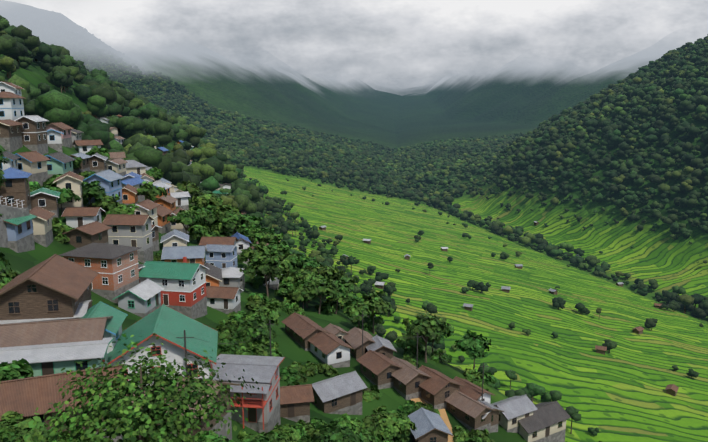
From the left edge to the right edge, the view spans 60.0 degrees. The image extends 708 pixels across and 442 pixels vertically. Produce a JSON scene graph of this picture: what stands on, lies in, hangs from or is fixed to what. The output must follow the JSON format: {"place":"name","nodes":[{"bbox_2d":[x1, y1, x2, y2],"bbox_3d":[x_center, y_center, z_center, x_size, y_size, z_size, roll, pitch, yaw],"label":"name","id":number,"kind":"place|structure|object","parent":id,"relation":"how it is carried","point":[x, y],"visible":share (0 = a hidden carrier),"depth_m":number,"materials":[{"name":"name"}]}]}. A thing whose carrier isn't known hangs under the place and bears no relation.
{"place":"outdoors","nodes":[
{"label":"outdoors","id":0,"kind":"place"},
{"bbox_2d":[0,0,707,441],"bbox_3d":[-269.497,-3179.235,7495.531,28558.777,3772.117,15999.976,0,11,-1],"label":"terrain","id":1,"kind":"structure","parent":0,"point":[618,394],"depth_m":511.80,"materials":[{"name":"green plant"}]},
{"bbox_2d":[0,151,20,170],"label":"house","id":2,"kind":"structure","parent":1,"relation":"on","point":[12,162],"depth_m":91.06,"materials":[{"name":"white paint"}]},
{"bbox_2d":[0,119,23,152],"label":"house","id":3,"kind":"structure","parent":1,"relation":"on","point":[10,136],"depth_m":102.50,"materials":[{"name":"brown concrete"}]},
{"bbox_2d":[0,81,23,95],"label":"house","id":4,"kind":"structure","parent":1,"relation":"on","point":[10,87],"depth_m":126.28,"materials":[{"name":"white paint"}]},
{"bbox_2d":[0,91,25,120],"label":"house","id":5,"kind":"structure","parent":1,"relation":"on","point":[11,106],"depth_m":112.12,"materials":[{"name":"white paint"}]},
{"bbox_2d":[0,196,29,247],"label":"retaining wall fence","id":6,"kind":"object","parent":1,"relation":"on","point":[9,212],"visible":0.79,"depth_m":70.11,"materials":[{"name":"stone"}]},
{"bbox_2d":[0,167,31,209],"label":"house","id":7,"kind":"structure","parent":1,"relation":"on","point":[16,184],"depth_m":81.30,"materials":[{"name":"brown brick"}]},
{"bbox_2d":[3,213,37,252],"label":"house","id":8,"kind":"structure","parent":1,"relation":"on","point":[20,235],"depth_m":71.57,"materials":[{"name":"blue paint"}]},
{"bbox_2d":[14,115,48,154],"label":"house","id":9,"kind":"structure","parent":1,"relation":"on","point":[34,132],"depth_m":108.80,"materials":[{"name":"brown brick"}]},
{"bbox_2d":[14,151,50,185],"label":"house","id":10,"kind":"structure","parent":1,"relation":"on","point":[34,163],"depth_m":97.12,"materials":[{"name":"beige paint"}]},
{"bbox_2d":[29,206,55,247],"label":"house","id":11,"kind":"structure","parent":1,"relation":"on","point":[42,229],"depth_m":78.15,"materials":[{"name":"beige paint"}]},
{"bbox_2d":[30,187,60,219],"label":"house","id":12,"kind":"structure","parent":1,"relation":"on","point":[44,198],"depth_m":87.68,"materials":[{"name":"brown wood"}]},
{"bbox_2d":[0,300,92,323],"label":"footpath","id":13,"kind":"structure","parent":1,"relation":"on","point":[81,310],"depth_m":43.60,"materials":[{"name":"grey concrete"}]},
{"bbox_2d":[0,254,98,321],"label":"wood house","id":14,"kind":"structure","parent":1,"relation":"on","point":[55,286],"depth_m":43.32,"materials":[{"name":"brown wood"}]},
{"bbox_2d":[46,128,63,152],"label":"house","id":15,"kind":"structure","parent":1,"relation":"on","point":[54,140],"depth_m":118.40,"materials":[{"name":"paint"}]},
{"bbox_2d":[0,316,112,347],"bbox_3d":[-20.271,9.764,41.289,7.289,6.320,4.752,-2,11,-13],"label":"roof","id":16,"kind":"structure","parent":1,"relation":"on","point":[50,332],"depth_m":39.82,"materials":[{"name":"brown metal"}]},
{"bbox_2d":[0,337,113,376],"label":"house","id":17,"kind":"structure","parent":1,"relation":"on","point":[46,359],"depth_m":37.17,"materials":[{"name":"green"}]},
{"bbox_2d":[46,122,73,147],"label":"house","id":18,"kind":"structure","parent":1,"relation":"on","point":[66,136],"depth_m":129.08,"materials":[{"name":"brown"}]},
{"bbox_2d":[46,151,75,177],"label":"house","id":19,"kind":"structure","parent":1,"relation":"on","point":[59,162],"depth_m":103.50,"materials":[{"name":"green paint"}]},
{"bbox_2d":[0,364,124,441],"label":"rust house","id":20,"kind":"structure","parent":1,"relation":"on","point":[27,397],"depth_m":30.60,"materials":[{"name":"brown metal"}]},
{"bbox_2d":[53,171,83,210],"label":"house","id":21,"kind":"structure","parent":1,"relation":"on","point":[70,180],"depth_m":94.99,"materials":[{"name":"beige paint"}]},
{"bbox_2d":[71,129,83,146],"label":"house","id":22,"kind":"structure","parent":1,"relation":"on","point":[75,134],"depth_m":141.43,"materials":[{"name":"paint"}]},
{"bbox_2d":[70,152,91,173],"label":"house","id":23,"kind":"structure","parent":1,"relation":"on","point":[85,165],"depth_m":114.21,"materials":[{"name":"grey wood"}]},
{"bbox_2d":[61,207,104,227],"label":"house","id":24,"kind":"structure","parent":1,"relation":"on","point":[76,217],"depth_m":90.90,"materials":[{"name":"white"}]},
{"bbox_2d":[62,221,111,247],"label":"house","id":25,"kind":"structure","parent":1,"relation":"on","point":[90,233],"depth_m":84.53,"materials":[{"name":"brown wood"}]},
{"bbox_2d":[72,139,103,153],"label":"house","id":26,"kind":"structure","parent":1,"relation":"on","point":[84,146],"depth_m":134.27,"materials":[{"name":"brown"}]},
{"bbox_2d":[89,153,107,172],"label":"house","id":27,"kind":"structure","parent":1,"relation":"on","point":[97,162],"depth_m":120.41,"materials":[{"name":"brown wood"}]},
{"bbox_2d":[59,243,140,302],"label":"brick house","id":28,"kind":"structure","parent":1,"relation":"on","point":[115,266],"depth_m":71.50,"materials":[{"name":"orange brick"}]},
{"bbox_2d":[79,301,127,353],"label":"house","id":29,"kind":"structure","parent":1,"relation":"on","point":[113,327],"depth_m":43.83,"materials":[{"name":"green metal"}]},
{"bbox_2d":[83,169,123,203],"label":"house","id":30,"kind":"structure","parent":1,"relation":"on","point":[109,180],"depth_m":105.11,"materials":[{"name":"blue paint"}]},
{"bbox_2d":[98,118,108,123],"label":"house","id":31,"kind":"structure","parent":1,"relation":"on","point":[105,120],"depth_m":246.00,"materials":[{"name":"metal"}]},
{"bbox_2d":[110,127,117,135],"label":"house","id":32,"kind":"structure","parent":1,"relation":"on","point":[114,130],"depth_m":240.28,"materials":[{"name":"white"}]},
{"bbox_2d":[106,152,125,160],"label":"house","id":33,"kind":"structure","parent":1,"relation":"on","point":[114,155],"depth_m":148.21,"materials":[{"name":"brown"}]},
{"bbox_2d":[106,158,128,179],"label":"house","id":34,"kind":"structure","parent":1,"relation":"on","point":[118,165],"depth_m":128.66,"materials":[{"name":"white paint"}]},
{"bbox_2d":[115,136,124,144],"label":"house","id":35,"kind":"structure","parent":1,"relation":"on","point":[119,139],"depth_m":236.71,"materials":[{"name":"white"}]},
{"bbox_2d":[102,214,154,263],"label":"house","id":36,"kind":"structure","parent":1,"relation":"on","point":[132,230],"depth_m":91.68,"materials":[{"name":"paint"}]},
{"bbox_2d":[0,333,259,441],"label":"tree","id":37,"kind":"object","parent":1,"relation":"on","point":[153,404],"visible":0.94,"depth_m":21.51,"materials":[{"name":"green plant"}]},
{"bbox_2d":[122,184,137,204],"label":"house","id":38,"kind":"structure","parent":1,"relation":"on","point":[129,195],"depth_m":112.55,"materials":[{"name":"orange paint"}]},
{"bbox_2d":[121,172,141,179],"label":"house","id":39,"kind":"structure","parent":1,"relation":"on","point":[130,175],"depth_m":124.74,"materials":[{"name":"concrete"}]},
{"bbox_2d":[121,177,144,201],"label":"house","id":40,"kind":"structure","parent":1,"relation":"on","point":[135,182],"depth_m":120.39,"materials":[{"name":"blue metal"}]},
{"bbox_2d":[125,160,147,174],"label":"house","id":41,"kind":"structure","parent":1,"relation":"on","point":[134,166],"depth_m":139.24,"materials":[{"name":"metal"}]},
{"bbox_2d":[113,279,164,317],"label":"white house","id":42,"kind":"structure","parent":1,"relation":"on","point":[142,299],"depth_m":70.20,"materials":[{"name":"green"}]},
{"bbox_2d":[138,264,144,282],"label":"house","id":43,"kind":"structure","parent":1,"relation":"on","point":[140,266],"depth_m":79.77,"materials":[{"name":"white"}]},
{"bbox_2d":[130,199,159,225],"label":"house","id":44,"kind":"structure","parent":1,"relation":"on","point":[147,207],"depth_m":103.40,"materials":[{"name":"white paint"}]},
{"bbox_2d":[141,173,154,182],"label":"house","id":45,"kind":"structure","parent":1,"relation":"on","point":[146,177],"depth_m":134.40,"materials":[{"name":"beige"}]},
{"bbox_2d":[151,225,161,250],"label":"house","id":46,"kind":"structure","parent":1,"relation":"on","point":[155,237],"depth_m":99.74,"materials":[{"name":"grey concrete"}]},
{"bbox_2d":[107,304,217,385],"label":"green house","id":47,"kind":"structure","parent":1,"relation":"on","point":[167,325],"depth_m":42.19,"materials":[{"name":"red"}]},
{"bbox_2d":[156,147,168,154],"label":"house","id":48,"kind":"structure","parent":1,"relation":"on","point":[164,150],"depth_m":259.21,"materials":[{"name":"blue wood"}]},
{"bbox_2d":[153,182,172,197],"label":"house","id":49,"kind":"structure","parent":1,"relation":"on","point":[165,185],"depth_m":132.34,"materials":[{"name":"white metal"}]},
{"bbox_2d":[153,180,175,192],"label":"house","id":50,"kind":"structure","parent":1,"relation":"on","point":[171,188],"depth_m":141.21,"materials":[{"name":"beige"}]},
{"bbox_2d":[157,205,173,233],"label":"house","id":51,"kind":"structure","parent":1,"relation":"on","point":[163,213],"depth_m":110.74,"materials":[{"name":"brown paint"}]},
{"bbox_2d":[153,194,177,210],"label":"house","id":52,"kind":"structure","parent":1,"relation":"on","point":[169,202],"depth_m":122.59,"materials":[{"name":"brown metal"}]},
{"bbox_2d":[139,257,208,318],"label":"green house","id":53,"kind":"structure","parent":1,"relation":"on","point":[183,284],"depth_m":78.84,"materials":[{"name":"white"}]},
{"bbox_2d":[160,229,188,246],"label":"house","id":54,"kind":"structure","parent":1,"relation":"on","point":[174,237],"depth_m":101.73,"materials":[{"name":"white"}]},
{"bbox_2d":[170,207,188,233],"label":"house","id":55,"kind":"structure","parent":1,"relation":"on","point":[178,227],"depth_m":116.05,"materials":[{"name":"white paint"}]},
{"bbox_2d":[120,376,240,440],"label":"house","id":56,"kind":"structure","parent":1,"relation":"on","point":[224,428],"depth_m":41.47,"materials":[{"name":"grey concrete"}]},
{"bbox_2d":[170,191,190,209],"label":"house","id":57,"kind":"structure","parent":1,"relation":"on","point":[182,200],"depth_m":137.45,"materials":[{"name":"white paint"}]},
{"bbox_2d":[161,246,206,264],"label":"house","id":58,"kind":"structure","parent":1,"relation":"on","point":[194,254],"depth_m":95.96,"materials":[{"name":"beige metal"}]},
{"bbox_2d":[203,262,221,286],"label":"house","id":59,"kind":"structure","parent":1,"relation":"on","point":[213,273],"depth_m":90.56,"materials":[{"name":"beige metal"}]},
{"bbox_2d":[0,174,425,441],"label":"trees","id":60,"kind":"object","parent":1,"relation":"on","point":[316,285],"visible":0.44,"depth_m":100.66,"materials":[{"name":"green plant"}]},
{"bbox_2d":[198,236,238,245],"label":"house","id":61,"kind":"structure","parent":1,"relation":"on","point":[204,241],"depth_m":114.40,"materials":[{"name":"brown"}]},
{"bbox_2d":[213,190,227,194],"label":"house","id":62,"kind":"structure","parent":1,"relation":"on","point":[217,192],"depth_m":253.24,"materials":[{"name":"green metal"}]},
{"bbox_2d":[205,244,239,268],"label":"blue house","id":63,"kind":"structure","parent":1,"relation":"on","point":[221,256],"depth_m":104.22,"materials":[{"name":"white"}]},
{"bbox_2d":[206,286,243,313],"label":"house","id":64,"kind":"structure","parent":1,"relation":"on","point":[226,300],"depth_m":86.68,"materials":[{"name":"white paint"}]},
{"bbox_2d":[0,185,450,441],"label":"trees","id":65,"kind":"object","parent":1,"relation":"on","point":[433,326],"visible":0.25,"depth_m":82.15,"materials":[{"name":"green plant"}]},
{"bbox_2d":[223,183,231,193],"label":"house","id":66,"kind":"structure","parent":1,"relation":"on","point":[227,185],"depth_m":281.75,"materials":[{"name":"beige paint"}]},
{"bbox_2d":[219,267,244,292],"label":"house","id":67,"kind":"structure","parent":1,"relation":"on","point":[232,276],"depth_m":96.83,"materials":[{"name":"paint"}]},
{"bbox_2d":[0,167,465,441],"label":"trees","id":68,"kind":"object","parent":1,"relation":"on","point":[8,417],"visible":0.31,"depth_m":85.08,"materials":[{"name":"green plant"}]},
{"bbox_2d":[230,232,251,254],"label":"house","id":69,"kind":"structure","parent":1,"relation":"on","point":[243,242],"depth_m":125.53,"materials":[{"name":"white paint"}]},
{"bbox_2d":[0,157,482,414],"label":"trees","id":70,"kind":"object","parent":1,"relation":"on","point":[16,369],"visible":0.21,"depth_m":75.66,"materials":[{"name":"green plant"}]},
{"bbox_2d":[212,354,284,433],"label":"house","id":71,"kind":"structure","parent":1,"relation":"on","point":[262,413],"depth_m":50.37,"materials":[{"name":"metal"}]},
{"bbox_2d":[0,145,497,441],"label":"trees","id":72,"kind":"object","parent":1,"relation":"on","point":[332,431],"visible":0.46,"depth_m":54.34,"materials":[{"name":"green plant"}]},
{"bbox_2d":[49,146,467,441],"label":"trees","id":73,"kind":"object","parent":1,"relation":"on","point":[231,221],"visible":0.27,"depth_m":105.92,"materials":[{"name":"green plant"}]},
{"bbox_2d":[43,171,490,441],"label":"trees","id":74,"kind":"object","parent":1,"relation":"on","point":[472,345],"visible":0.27,"depth_m":86.55,"materials":[{"name":"green plant"}]},
{"bbox_2d":[255,274,281,289],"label":"house","id":75,"kind":"structure","parent":1,"relation":"on","point":[274,285],"depth_m":109.85,"materials":[{"name":"white"}]},
{"bbox_2d":[0,171,566,441],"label":"trees","id":76,"kind":"object","parent":1,"relation":"on","point":[277,246],"visible":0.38,"depth_m":122.22,"materials":[{"name":"green plant"}]},
{"bbox_2d":[101,194,489,440],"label":"trees","id":77,"kind":"object","parent":1,"relation":"on","point":[406,409],"visible":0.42,"depth_m":105.62,"materials":[{"name":"green plant"}]},
{"bbox_2d":[280,384,314,422],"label":"house","id":78,"kind":"structure","parent":1,"relation":"on","point":[295,400],"depth_m":58.24,"materials":[{"name":"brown wood"}]},
{"bbox_2d":[0,169,601,441],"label":"trees","id":79,"kind":"object","parent":1,"relation":"on","point":[390,426],"visible":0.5,"depth_m":98.95,"materials":[{"name":"green plant"}]},
{"bbox_2d":[281,312,330,350],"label":"house","id":80,"kind":"structure","parent":1,"relation":"on","point":[293,322],"depth_m":84.16,"materials":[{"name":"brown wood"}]},
{"bbox_2d":[308,329,353,367],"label":"house","id":81,"kind":"structure","parent":1,"relation":"on","point":[333,350],"depth_m":79.14,"materials":[{"name":"brown"}]},
{"bbox_2d":[176,311,488,400],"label":"power line","id":82,"kind":"object","parent":1,"relation":"on","point":[185,337],"visible":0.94,"depth_m":72.46,"materials":[{"name":"grey"}]},
{"bbox_2d":[324,323,348,341],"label":"house","id":83,"kind":"structure","parent":1,"relation":"on","point":[338,332],"depth_m":85.72,"materials":[{"name":"brown metal"}]},
{"bbox_2d":[312,371,367,414],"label":"house","id":84,"kind":"structure","parent":1,"relation":"on","point":[340,394],"depth_m":66.19,"materials":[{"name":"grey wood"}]},
{"bbox_2d":[0,1,707,250],"bbox_3d":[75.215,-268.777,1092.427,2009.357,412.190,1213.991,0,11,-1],"label":"mountains","id":85,"kind":"structure","parent":1,"relation":"on","point":[394,170],"depth_m":872.30,"materials":[{"name":"green plant"}]},
{"bbox_2d":[0,15,707,435],"bbox_3d":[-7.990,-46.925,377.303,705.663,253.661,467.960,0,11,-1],"label":"forest trees","id":86,"kind":"object","parent":1,"relation":"on","point":[210,167],"visible":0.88,"depth_m":274.13,"materials":[{"name":"green plant"}]},
{"bbox_2d":[343,327,374,359],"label":"house","id":87,"kind":"structure","parent":1,"relation":"on","point":[353,338],"depth_m":83.13,"materials":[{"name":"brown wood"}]},
{"bbox_2d":[362,239,370,243],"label":"hut","id":88,"kind":"object","parent":1,"relation":"on","point":[367,241],"visible":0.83,"depth_m":442.15,"materials":[{"name":"white wood"}]},
{"bbox_2d":[356,350,401,388],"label":"house","id":89,"kind":"structure","parent":1,"relation":"on","point":[377,369],"depth_m":76.08,"materials":[{"name":"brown wood"}]},
{"bbox_2d":[374,281,384,288],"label":"hut","id":90,"kind":"object","parent":1,"relation":"on","point":[379,285],"visible":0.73,"depth_m":315.07,"materials":[{"name":"white wood"}]},
{"bbox_2d":[366,335,396,358],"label":"house","id":91,"kind":"structure","parent":1,"relation":"on","point":[384,346],"depth_m":81.39,"materials":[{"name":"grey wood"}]},
{"bbox_2d":[390,356,431,399],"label":"house","id":92,"kind":"structure","parent":1,"relation":"on","point":[409,379],"depth_m":74.73,"materials":[{"name":"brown wood"}]},
{"bbox_2d":[408,407,452,441],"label":"house","id":93,"kind":"structure","parent":1,"relation":"on","point":[430,426],"depth_m":64.36,"materials":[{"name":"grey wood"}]},
{"bbox_2d":[418,365,463,409],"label":"house","id":94,"kind":"structure","parent":1,"relation":"on","point":[438,388],"depth_m":73.84,"materials":[{"name":"brown wood"}]},
{"bbox_2d":[463,303,472,310],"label":"hut","id":95,"kind":"object","parent":1,"relation":"on","point":[469,307],"visible":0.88,"depth_m":308.35,"materials":[{"name":"grey wood"}]},
{"bbox_2d":[444,390,495,433],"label":"house","id":96,"kind":"structure","parent":1,"relation":"on","point":[468,412],"depth_m":71.42,"materials":[{"name":"brown wood"}]},
{"bbox_2d":[453,376,495,402],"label":"house","id":97,"kind":"structure","parent":1,"relation":"on","point":[471,390],"depth_m":74.59,"materials":[{"name":"brown"}]},
{"bbox_2d":[477,399,503,432],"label":"house","id":98,"kind":"structure","parent":1,"relation":"on","point":[494,420],"depth_m":72.17,"materials":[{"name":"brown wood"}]},
{"bbox_2d":[501,286,510,292],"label":"hut","id":99,"kind":"object","parent":1,"relation":"on","point":[505,289],"visible":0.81,"depth_m":373.82,"materials":[{"name":"grey wood"}]},
{"bbox_2d":[492,395,537,432],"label":"house","id":100,"kind":"structure","parent":1,"relation":"on","point":[515,409],"depth_m":74.56,"materials":[{"name":"metal"}]},
{"bbox_2d":[515,264,522,268],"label":"hut","id":101,"kind":"object","parent":1,"relation":"on","point":[518,266],"visible":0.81,"depth_m":472.37,"materials":[{"name":"grey wood"}]},
{"bbox_2d":[518,401,570,441],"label":"house","id":102,"kind":"structure","parent":1,"relation":"on","point":[545,422],"depth_m":75.76,"materials":[{"name":"grey metal"}]},
{"bbox_2d":[549,288,556,294],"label":"hut","id":103,"kind":"object","parent":1,"relation":"on","point":[552,291],"visible":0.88,"depth_m":399.69,"materials":[{"name":"grey wood"}]},
{"bbox_2d":[595,345,606,354],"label":"hut","id":104,"kind":"object","parent":1,"relation":"on","point":[601,349],"visible":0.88,"depth_m":279.28,"materials":[{"name":"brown wood"}]},
{"bbox_2d":[631,326,643,333],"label":"hut","id":105,"kind":"object","parent":1,"relation":"on","point":[638,330],"visible":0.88,"depth_m":335.44,"materials":[{"name":"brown wood"}]},
{"bbox_2d":[654,303,661,308],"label":"hut","id":106,"kind":"object","parent":1,"relation":"on","point":[657,305],"visible":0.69,"depth_m":430.59,"materials":[{"name":"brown wood"}]},
{"bbox_2d":[665,384,678,395],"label":"hut","id":107,"kind":"object","parent":1,"relation":"on","point":[671,389],"visible":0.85,"depth_m":241.65,"materials":[{"name":"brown wood"}]},
{"bbox_2d":[5,0,707,59],"bbox_3d":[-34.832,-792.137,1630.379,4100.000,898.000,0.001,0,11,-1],"label":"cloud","id":108,"kind":"structure","parent":0,"point":[114,24],"depth_m":1678.02,"materials":[{"name":"white"}]},
{"bbox_2d":[290,60,510,94],"bbox_3d":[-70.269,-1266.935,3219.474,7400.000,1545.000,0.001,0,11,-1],"label":"cloud","id":109,"kind":"structure","parent":0,"point":[339,77],"depth_m":3313.08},
{"bbox_2d":[361,75,442,94],"bbox_3d":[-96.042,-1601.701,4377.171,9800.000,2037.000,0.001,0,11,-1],"label":"cloud","id":110,"kind":"structure","parent":0,"point":[396,87],"depth_m":4498.89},
{"bbox_2d":[196,32,661,84],"bbox_3d":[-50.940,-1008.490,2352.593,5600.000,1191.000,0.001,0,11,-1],"label":"cloud","id":111,"kind":"structure","parent":0,"point":[312,51],"depth_m":2424.48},
{"bbox_2d":[411,398,453,441],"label":"dirt path","id":112,"kind":"structure","parent":0,"point":[444,416],"depth_m":72.21,"materials":[{"name":"brown soil"}]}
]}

